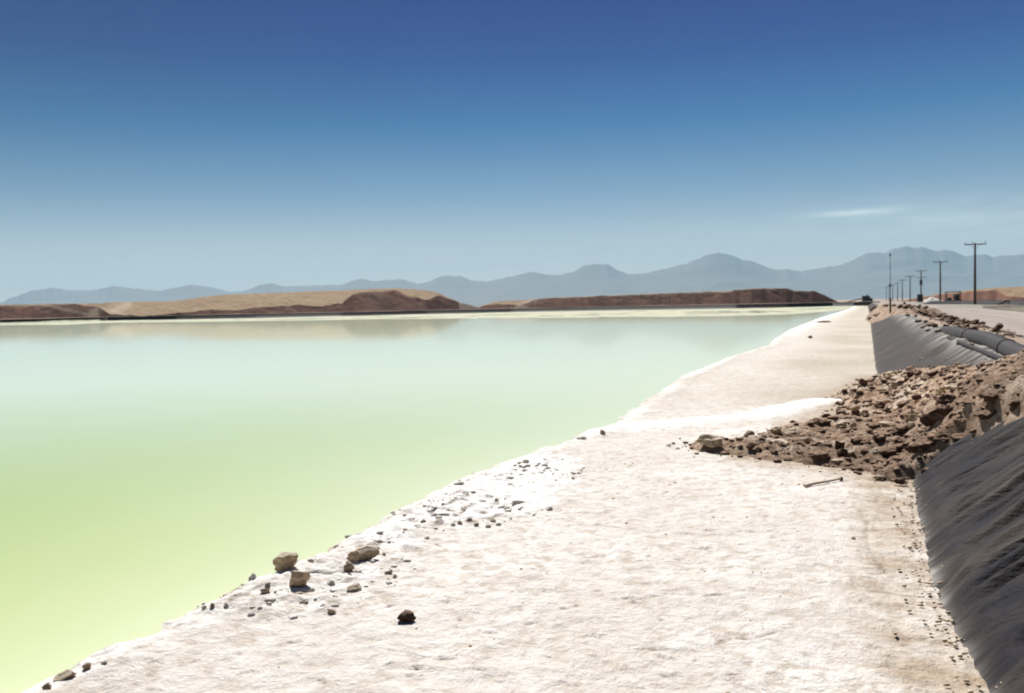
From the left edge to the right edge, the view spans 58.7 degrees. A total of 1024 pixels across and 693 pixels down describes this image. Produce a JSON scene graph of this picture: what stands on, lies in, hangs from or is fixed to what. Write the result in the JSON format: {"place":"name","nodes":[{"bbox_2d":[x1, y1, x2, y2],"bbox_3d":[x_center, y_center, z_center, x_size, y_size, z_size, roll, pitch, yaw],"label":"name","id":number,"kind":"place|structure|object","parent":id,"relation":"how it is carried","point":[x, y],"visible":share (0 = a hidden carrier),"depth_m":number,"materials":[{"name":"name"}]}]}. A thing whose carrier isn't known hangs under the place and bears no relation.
{"place":"outdoors","nodes":[
{"label":"outdoors","id":0,"kind":"place"},
{"bbox_2d":[0,319,99,323],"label":"bank","id":1,"kind":"structure","parent":0,"point":[48,321],"depth_m":220.80,"materials":[{"name":"sand"}]},
{"bbox_2d":[0,288,479,318],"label":"hill","id":2,"kind":"structure","parent":0,"point":[389,299],"depth_m":278.75,"materials":[{"name":"soil"}]},
{"bbox_2d":[0,307,847,692],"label":"pond water","id":3,"kind":"structure","parent":0,"point":[154,475],"depth_m":13.03,"materials":[{"name":"liquid"}]},
{"bbox_2d":[0,306,863,324],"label":"salt flat","id":4,"kind":"structure","parent":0,"point":[632,313],"depth_m":179.71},
{"bbox_2d":[0,301,879,320],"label":"bank crest","id":5,"kind":"object","parent":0,"point":[38,319],"visible":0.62,"depth_m":236.76,"materials":[{"name":"soil"}]},
{"bbox_2d":[100,302,872,320],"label":"bank liner","id":6,"kind":"object","parent":5,"relation":"on","point":[280,315],"visible":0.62,"depth_m":241.97,"materials":[{"name":"plastic"}]},
{"bbox_2d":[0,298,916,321],"bbox_3d":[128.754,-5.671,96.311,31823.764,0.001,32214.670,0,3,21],"label":"ground","id":7,"kind":"structure","parent":0,"point":[835,300],"depth_m":1019.27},
{"bbox_2d":[847,294,872,301],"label":"water pump","id":8,"kind":"object","parent":7,"relation":"on","point":[865,298],"visible":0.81,"depth_m":276.09,"materials":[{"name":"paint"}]},
{"bbox_2d":[916,270,926,293],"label":"utility pole","id":9,"kind":"object","parent":7,"relation":"on","point":[921,284],"visible":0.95,"depth_m":257.56,"materials":[{"name":"paint"}]},
{"bbox_2d":[923,297,942,301],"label":"salt heap","id":10,"kind":"object","parent":7,"relation":"on","point":[931,299],"visible":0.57,"depth_m":260.93,"materials":[{"name":"white"}]},
{"bbox_2d":[944,291,961,300],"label":"tank trailer","id":11,"kind":"object","parent":7,"relation":"on","point":[956,297],"visible":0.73,"depth_m":189.33,"materials":[{"name":"paint"}]},
{"bbox_2d":[923,300,1023,304],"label":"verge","id":12,"kind":"structure","parent":7,"relation":"on","point":[1001,302],"depth_m":133.68,"materials":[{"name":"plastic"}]},
{"bbox_2d":[21,306,988,692],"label":"salt shelf ground","id":13,"kind":"structure","parent":0,"point":[601,596],"depth_m":5.36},
{"bbox_2d":[41,682,51,689],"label":"rock","id":14,"kind":"object","parent":13,"relation":"on","point":[47,685],"visible":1,"depth_m":4.00,"materials":[{"name":"stone"}]},
{"bbox_2d":[53,669,76,681],"bbox_3d":[-2.026,1.491,4.122,0.096,0.040,0.073,-20,8,-17],"label":"rock","id":15,"kind":"object","parent":13,"relation":"on","point":[65,674],"visible":1,"depth_m":4.11,"materials":[{"name":"stone"}]},
{"bbox_2d":[82,662,90,669],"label":"rock","id":16,"kind":"object","parent":13,"relation":"on","point":[86,666],"visible":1,"depth_m":4.21,"materials":[{"name":"stone"}]},
{"bbox_2d":[248,573,256,580],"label":"rock","id":17,"kind":"object","parent":13,"relation":"on","point":[252,576],"visible":0.56,"depth_m":5.60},
{"bbox_2d":[260,588,269,593],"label":"rock","id":18,"kind":"object","parent":13,"relation":"on","point":[265,591],"visible":0.97,"depth_m":5.28,"materials":[{"name":"stone"}]},
{"bbox_2d":[272,552,297,570],"bbox_3d":[-1.423,1.356,5.722,0.160,0.134,0.122,-1,3,-7],"label":"rock","id":19,"kind":"object","parent":13,"relation":"on","point":[284,561],"visible":0.94,"depth_m":5.68,"materials":[{"name":"stone"}]},
{"bbox_2d":[289,570,310,587],"bbox_3d":[-1.272,1.388,5.422,0.119,0.134,0.091,22,2,-1],"label":"rock","id":20,"kind":"object","parent":13,"relation":"on","point":[299,579],"visible":0.96,"depth_m":5.39,"materials":[{"name":"stone"}]},
{"bbox_2d":[307,568,320,573],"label":"rock","id":21,"kind":"object","parent":13,"relation":"on","point":[314,570],"visible":0.93,"depth_m":5.62,"materials":[{"name":"stone"}]},
{"bbox_2d":[327,580,334,585],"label":"rock","id":22,"kind":"object","parent":13,"relation":"on","point":[331,582],"visible":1,"depth_m":5.46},
{"bbox_2d":[327,608,335,613],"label":"rock","id":23,"kind":"object","parent":13,"relation":"on","point":[331,611],"visible":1,"depth_m":4.96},
{"bbox_2d":[343,561,354,570],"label":"rock","id":24,"kind":"object","parent":13,"relation":"on","point":[348,565],"visible":0.99,"depth_m":5.74,"materials":[{"name":"stone"}]},
{"bbox_2d":[347,583,361,591],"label":"rock","id":25,"kind":"object","parent":13,"relation":"on","point":[354,587],"visible":1,"depth_m":5.34,"materials":[{"name":"stone"}]},
{"bbox_2d":[347,546,378,561],"bbox_3d":[-0.975,1.363,5.956,0.218,0.105,0.124,-9,5,-15],"label":"rock","id":26,"kind":"object","parent":13,"relation":"on","point":[363,553],"visible":0.95,"depth_m":5.93,"materials":[{"name":"stone"}]},
{"bbox_2d":[220,491,512,609],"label":"shore crumbs","id":27,"kind":"object","parent":13,"relation":"on","point":[312,560],"visible":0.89,"depth_m":5.91,"materials":[{"name":"stone"}]},
{"bbox_2d":[197,458,584,619],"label":"salt crumbs","id":28,"kind":"object","parent":13,"relation":"on","point":[379,532],"visible":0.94,"depth_m":7.22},
{"bbox_2d":[397,610,415,622],"bbox_3d":[-0.560,1.436,4.844,0.101,0.066,0.067,-1,3,-2],"label":"rock","id":29,"kind":"object","parent":13,"relation":"on","point":[406,616],"visible":1,"depth_m":4.82,"materials":[{"name":"stone"}]},
{"bbox_2d":[258,416,972,692],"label":"shelf crumbs","id":30,"kind":"object","parent":13,"relation":"on","point":[895,634],"visible":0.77,"depth_m":5.66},
{"bbox_2d":[802,477,842,486],"bbox_3d":[2.796,1.221,8.236,0.520,0.037,0.094,-3,3,-32],"label":"stick","id":31,"kind":"object","parent":13,"relation":"on","point":[821,482],"visible":1,"depth_m":8.19,"materials":[{"name":"brown wood"}]},
{"bbox_2d":[666,349,1023,480],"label":"dirt crumbs","id":32,"kind":"object","parent":13,"relation":"on","point":[864,451],"visible":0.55,"depth_m":10.41,"materials":[{"name":"soil"}]},
{"bbox_2d":[689,350,1023,481],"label":"dirt spill","id":33,"kind":"object","parent":13,"relation":"on","point":[1001,406],"visible":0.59,"depth_m":9.58,"materials":[{"name":"soil"}]},
{"bbox_2d":[695,434,723,447],"bbox_3d":[2.199,1.056,10.151,0.347,0.165,0.198,0,3,30],"label":"rock","id":34,"kind":"object","parent":33,"relation":"on","point":[711,441],"visible":1,"depth_m":10.08,"materials":[{"name":"stone"}]},
{"bbox_2d":[744,430,754,434],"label":"clod","id":35,"kind":"object","parent":33,"relation":"on","point":[749,432],"visible":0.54,"depth_m":10.77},
{"bbox_2d":[746,442,754,450],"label":"rock","id":36,"kind":"object","parent":33,"relation":"on","point":[750,446],"visible":1,"depth_m":9.78,"materials":[{"name":"stone"}]},
{"bbox_2d":[754,447,761,452],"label":"rock","id":37,"kind":"object","parent":33,"relation":"on","point":[758,449],"visible":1,"depth_m":9.73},
{"bbox_2d":[769,426,781,433],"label":"rock","id":38,"kind":"object","parent":33,"relation":"on","point":[775,429],"visible":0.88,"depth_m":10.79,"materials":[{"name":"stone"}]},
{"bbox_2d":[770,438,789,444],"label":"rock","id":39,"kind":"object","parent":33,"relation":"on","point":[781,441],"visible":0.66,"depth_m":10.06,"materials":[{"name":"stone"}]},
{"bbox_2d":[783,427,800,434],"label":"rock","id":40,"kind":"object","parent":33,"relation":"on","point":[793,431],"visible":0.77,"depth_m":10.88,"materials":[{"name":"stone"}]},
{"bbox_2d":[810,442,822,445],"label":"clod","id":41,"kind":"object","parent":33,"relation":"on","point":[815,443],"visible":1,"depth_m":9.72,"materials":[{"name":"soil"}]},
{"bbox_2d":[811,451,831,459],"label":"rock","id":42,"kind":"object","parent":33,"relation":"on","point":[821,455],"visible":1,"depth_m":9.22,"materials":[{"name":"stone"}]},
{"bbox_2d":[817,419,831,425],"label":"clod","id":43,"kind":"object","parent":33,"relation":"on","point":[820,422],"visible":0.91,"depth_m":11.41,"materials":[{"name":"soil"}]},
{"bbox_2d":[830,459,843,462],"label":"clod","id":44,"kind":"object","parent":33,"relation":"on","point":[836,460],"visible":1,"depth_m":9.11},
{"bbox_2d":[835,441,844,449],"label":"clod","id":45,"kind":"object","parent":33,"relation":"on","point":[838,444],"visible":0.84,"depth_m":9.53,"materials":[{"name":"soil"}]},
{"bbox_2d":[835,423,846,427],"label":"clod","id":46,"kind":"object","parent":33,"relation":"on","point":[838,425],"visible":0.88,"depth_m":11.33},
{"bbox_2d":[836,448,847,456],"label":"clod","id":47,"kind":"object","parent":33,"relation":"on","point":[841,452],"visible":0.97,"depth_m":9.29,"materials":[{"name":"soil"}]},
{"bbox_2d":[840,428,849,433],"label":"clod","id":48,"kind":"object","parent":33,"relation":"on","point":[845,430],"visible":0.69,"depth_m":10.59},
{"bbox_2d":[839,416,853,418],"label":"clod","id":49,"kind":"object","parent":33,"relation":"on","point":[844,417],"visible":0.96,"depth_m":11.92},
{"bbox_2d":[844,448,855,454],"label":"clod","id":50,"kind":"object","parent":33,"relation":"on","point":[851,451],"visible":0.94,"depth_m":9.30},
{"bbox_2d":[849,405,859,410],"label":"clod","id":51,"kind":"object","parent":33,"relation":"on","point":[854,407],"visible":0.86,"depth_m":12.66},
{"bbox_2d":[851,410,859,415],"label":"clod","id":52,"kind":"object","parent":33,"relation":"on","point":[856,412],"visible":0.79,"depth_m":12.43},
{"bbox_2d":[850,438,861,443],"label":"clod","id":53,"kind":"object","parent":33,"relation":"on","point":[855,441],"visible":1,"depth_m":9.79,"materials":[{"name":"soil"}]},
{"bbox_2d":[859,378,868,385],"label":"rock","id":54,"kind":"object","parent":33,"relation":"on","point":[862,382],"visible":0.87,"depth_m":16.32,"materials":[{"name":"stone"}]},
{"bbox_2d":[868,423,880,428],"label":"clod","id":55,"kind":"object","parent":33,"relation":"on","point":[873,425],"visible":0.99,"depth_m":11.10,"materials":[{"name":"soil"}]},
{"bbox_2d":[869,447,879,453],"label":"clod","id":56,"kind":"object","parent":33,"relation":"on","point":[875,450],"visible":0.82,"depth_m":9.26,"materials":[{"name":"soil"}]},
{"bbox_2d":[873,435,886,441],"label":"clod","id":57,"kind":"object","parent":33,"relation":"on","point":[877,438],"visible":1,"depth_m":9.72,"materials":[{"name":"soil"}]},
{"bbox_2d":[875,401,884,408],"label":"clod","id":58,"kind":"object","parent":33,"relation":"on","point":[880,404],"visible":0.84,"depth_m":13.02,"materials":[{"name":"soil"}]},
{"bbox_2d":[878,421,888,426],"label":"clod","id":59,"kind":"object","parent":33,"relation":"on","point":[884,423],"visible":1,"depth_m":11.09,"materials":[{"name":"soil"}]},
{"bbox_2d":[882,408,890,411],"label":"clod","id":60,"kind":"object","parent":33,"relation":"on","point":[886,410],"visible":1,"depth_m":12.65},
{"bbox_2d":[879,446,896,455],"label":"clod","id":61,"kind":"object","parent":33,"relation":"on","point":[889,451],"visible":0.99,"depth_m":9.01,"materials":[{"name":"soil"}]},
{"bbox_2d":[886,371,894,376],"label":"clod","id":62,"kind":"object","parent":33,"relation":"on","point":[890,373],"visible":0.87,"depth_m":17.09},
{"bbox_2d":[890,382,897,387],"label":"clod","id":63,"kind":"object","parent":33,"relation":"on","point":[893,384],"visible":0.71,"depth_m":15.15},
{"bbox_2d":[891,436,902,442],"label":"clod","id":64,"kind":"object","parent":33,"relation":"on","point":[898,439],"visible":0.92,"depth_m":9.42,"materials":[{"name":"soil"}]},
{"bbox_2d":[889,424,908,434],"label":"rock","id":65,"kind":"object","parent":33,"relation":"on","point":[901,429],"visible":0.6,"depth_m":10.14,"materials":[{"name":"stone"}]},
{"bbox_2d":[894,443,907,450],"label":"clod","id":66,"kind":"object","parent":33,"relation":"on","point":[899,446],"visible":0.74,"depth_m":9.13,"materials":[{"name":"soil"}]},
{"bbox_2d":[896,400,910,406],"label":"clod","id":67,"kind":"object","parent":33,"relation":"on","point":[900,403],"visible":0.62,"depth_m":12.48,"materials":[{"name":"soil"}]},
{"bbox_2d":[905,421,914,427],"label":"clod","id":68,"kind":"object","parent":33,"relation":"on","point":[909,424],"visible":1,"depth_m":10.06,"materials":[{"name":"soil"}]},
{"bbox_2d":[906,371,913,377],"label":"clod","id":69,"kind":"object","parent":33,"relation":"on","point":[910,374],"visible":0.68,"depth_m":15.08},
{"bbox_2d":[905,416,915,423],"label":"clod","id":70,"kind":"object","parent":33,"relation":"on","point":[910,418],"visible":0.59,"depth_m":10.44,"materials":[{"name":"soil"}]},
{"bbox_2d":[905,365,915,370],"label":"clod","id":71,"kind":"object","parent":33,"relation":"on","point":[909,367],"visible":0.63,"depth_m":16.38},
{"bbox_2d":[905,414,918,417],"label":"clod","id":72,"kind":"object","parent":33,"relation":"on","point":[907,415],"visible":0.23,"depth_m":10.58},
{"bbox_2d":[905,442,925,452],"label":"clod","id":73,"kind":"object","parent":33,"relation":"on","point":[915,447],"visible":1,"depth_m":8.69,"materials":[{"name":"soil"}]},
{"bbox_2d":[911,394,921,399],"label":"clod","id":74,"kind":"object","parent":33,"relation":"on","point":[916,397],"visible":0.72,"depth_m":12.08,"materials":[{"name":"soil"}]},
{"bbox_2d":[920,375,928,380],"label":"rock","id":75,"kind":"object","parent":33,"relation":"on","point":[924,378],"visible":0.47,"depth_m":13.64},
{"bbox_2d":[921,439,936,446],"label":"clod","id":76,"kind":"object","parent":33,"relation":"on","point":[928,443],"visible":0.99,"depth_m":8.67,"materials":[{"name":"soil"}]},
{"bbox_2d":[928,369,937,376],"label":"clod","id":77,"kind":"object","parent":33,"relation":"on","point":[932,372],"visible":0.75,"depth_m":13.35,"materials":[{"name":"soil"}]},
{"bbox_2d":[919,407,948,426],"bbox_3d":[4.255,0.710,9.170,0.302,0.215,0.201,1,3,40],"label":"rock","id":78,"kind":"object","parent":33,"relation":"on","point":[930,417],"visible":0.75,"depth_m":9.12,"materials":[{"name":"stone"}]},
{"bbox_2d":[935,388,945,395],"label":"clod","id":79,"kind":"object","parent":33,"relation":"on","point":[939,391],"visible":0.78,"depth_m":10.69,"materials":[{"name":"soil"}]},
{"bbox_2d":[933,434,949,442],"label":"clod","id":80,"kind":"object","parent":33,"relation":"on","point":[944,438],"visible":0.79,"depth_m":8.60,"materials":[{"name":"soil"}]},
{"bbox_2d":[936,394,955,404],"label":"rock","id":81,"kind":"object","parent":33,"relation":"on","point":[945,399],"visible":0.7,"depth_m":9.49,"materials":[{"name":"stone"}]},
{"bbox_2d":[942,406,953,412],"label":"clod","id":82,"kind":"object","parent":33,"relation":"on","point":[949,408],"visible":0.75,"depth_m":9.07,"materials":[{"name":"soil"}]},
{"bbox_2d":[942,385,956,389],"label":"clod","id":83,"kind":"object","parent":33,"relation":"on","point":[948,387],"visible":0.56,"depth_m":10.44,"materials":[{"name":"soil"}]},
{"bbox_2d":[950,432,963,440],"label":"clod","id":84,"kind":"object","parent":33,"relation":"on","point":[956,436],"visible":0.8,"depth_m":8.49,"materials":[{"name":"soil"}]},
{"bbox_2d":[952,416,965,422],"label":"clod","id":85,"kind":"object","parent":33,"relation":"on","point":[961,419],"visible":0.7,"depth_m":8.58,"materials":[{"name":"soil"}]},
{"bbox_2d":[957,401,971,403],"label":"clod","id":86,"kind":"object","parent":33,"relation":"on","point":[966,402],"visible":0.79,"depth_m":8.61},
{"bbox_2d":[973,409,996,419],"bbox_3d":[4.375,0.630,8.373,0.169,0.120,0.201,-3,3,-38],"label":"rock","id":87,"kind":"object","parent":33,"relation":"on","point":[985,414],"visible":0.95,"depth_m":8.33,"materials":[{"name":"stone"}]},
{"bbox_2d":[981,391,997,400],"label":"clod","id":88,"kind":"object","parent":33,"relation":"on","point":[989,396],"visible":1,"depth_m":8.35,"materials":[{"name":"soil"}]},
{"bbox_2d":[1008,399,1019,407],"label":"clod","id":89,"kind":"object","parent":33,"relation":"on","point":[1014,403],"visible":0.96,"depth_m":8.04,"materials":[{"name":"soil"}]},
{"bbox_2d":[872,475,884,479],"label":"rock","id":90,"kind":"object","parent":13,"relation":"on","point":[877,477],"visible":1,"depth_m":8.39,"materials":[{"name":"stone"}]},
{"bbox_2d":[891,478,905,484],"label":"rock","id":91,"kind":"object","parent":13,"relation":"on","point":[901,481],"visible":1,"depth_m":8.13,"materials":[{"name":"stone"}]},
{"bbox_2d":[865,302,941,323],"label":"dirt spill","id":92,"kind":"object","parent":13,"relation":"on","point":[882,311],"visible":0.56,"depth_m":58.12,"materials":[{"name":"soil"}]},
{"bbox_2d":[889,254,890,313],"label":"mast","id":93,"kind":"object","parent":92,"relation":"on","point":[890,292],"visible":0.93,"depth_m":52.85,"materials":[{"name":"metal"}]},
{"bbox_2d":[868,302,1023,692],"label":"pond liner","id":94,"kind":"object","parent":13,"relation":"on","point":[971,514],"visible":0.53,"depth_m":5.99,"materials":[{"name":"plastic"}]},
{"bbox_2d":[946,336,1002,359],"bbox_3d":[7.428,0.003,14.720,0.074,0.076,7.723,0,3,21],"label":"hose","id":95,"kind":"object","parent":94,"relation":"on","point":[983,351],"visible":0.8,"depth_m":13.72,"materials":[{"name":"black plastic"}]},
{"bbox_2d":[891,480,1001,692],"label":"pebbles","id":96,"kind":"object","parent":13,"relation":"on","point":[944,640],"visible":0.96,"depth_m":5.00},
{"bbox_2d":[0,246,1023,306],"bbox_3d":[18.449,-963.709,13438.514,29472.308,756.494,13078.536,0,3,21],"label":"mountains","id":97,"kind":"structure","parent":0,"point":[859,277],"depth_m":12400.10,"materials":[{"name":"stone"}]},
{"bbox_2d":[0,0,1023,301],"label":"sky","id":98,"kind":"structure","parent":0,"point":[226,145],"materials":[{"name":"blue"}]},
{"bbox_2d":[480,288,836,308],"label":"hill","id":99,"kind":"structure","parent":0,"point":[763,295],"depth_m":391.35,"materials":[{"name":"soil"}]},
{"bbox_2d":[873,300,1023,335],"bbox_3d":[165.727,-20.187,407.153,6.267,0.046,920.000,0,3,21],"label":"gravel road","id":100,"kind":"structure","parent":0,"point":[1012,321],"depth_m":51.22,"materials":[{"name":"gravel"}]},
{"bbox_2d":[876,302,1023,344],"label":"bank soil","id":101,"kind":"structure","parent":0,"point":[1018,339],"depth_m":26.54,"materials":[{"name":"soil"}]},
{"bbox_2d":[905,304,1023,337],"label":"windrow crumbs","id":102,"kind":"object","parent":101,"relation":"on","point":[1008,333],"visible":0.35,"depth_m":26.96,"materials":[{"name":"soil"}]},
{"bbox_2d":[971,319,978,324],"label":"clod","id":103,"kind":"object","parent":101,"relation":"on","point":[975,321],"visible":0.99,"depth_m":28.28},
{"bbox_2d":[940,326,1023,355],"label":"pipe","id":104,"kind":"object","parent":101,"relation":"on","point":[1001,345],"visible":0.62,"depth_m":14.18,"materials":[{"name":"black plastic"}]},
{"bbox_2d":[992,327,999,331],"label":"clod","id":105,"kind":"object","parent":101,"relation":"on","point":[996,329],"visible":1,"depth_m":23.66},
{"bbox_2d":[993,323,1003,328],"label":"clod","id":106,"kind":"object","parent":101,"relation":"on","point":[1000,325],"visible":0.7,"depth_m":24.61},
{"bbox_2d":[881,300,1023,311],"bbox_3d":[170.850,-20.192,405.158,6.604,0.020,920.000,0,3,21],"label":"road verge","id":107,"kind":"structure","parent":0,"point":[976,306],"depth_m":118.27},
{"bbox_2d":[906,276,911,300],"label":"utility pole","id":108,"kind":"object","parent":107,"relation":"on","point":[910,286],"visible":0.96,"depth_m":319.58,"materials":[{"name":"paint"}]},
{"bbox_2d":[917,294,923,301],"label":"electrical cabinet","id":109,"kind":"object","parent":107,"relation":"on","point":[919,297],"visible":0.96,"depth_m":249.41,"materials":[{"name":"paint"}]},
{"bbox_2d":[933,260,947,300],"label":"utility pole","id":110,"kind":"object","parent":107,"relation":"on","point":[940,280],"visible":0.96,"depth_m":196.68,"materials":[{"name":"paint"}]},
{"bbox_2d":[964,241,985,303],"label":"utility pole","id":111,"kind":"object","parent":107,"relation":"on","point":[974,299],"visible":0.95,"depth_m":133.65,"materials":[{"name":"brown wood"}]},
{"bbox_2d":[897,287,1023,300],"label":"hill","id":112,"kind":"structure","parent":0,"point":[1008,293],"depth_m":265.26,"materials":[{"name":"soil"}]},
{"bbox_2d":[982,305,1023,310],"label":"second pond water","id":113,"kind":"structure","parent":0,"point":[1013,307],"depth_m":87.47,"materials":[{"name":"liquid"}]}
]}

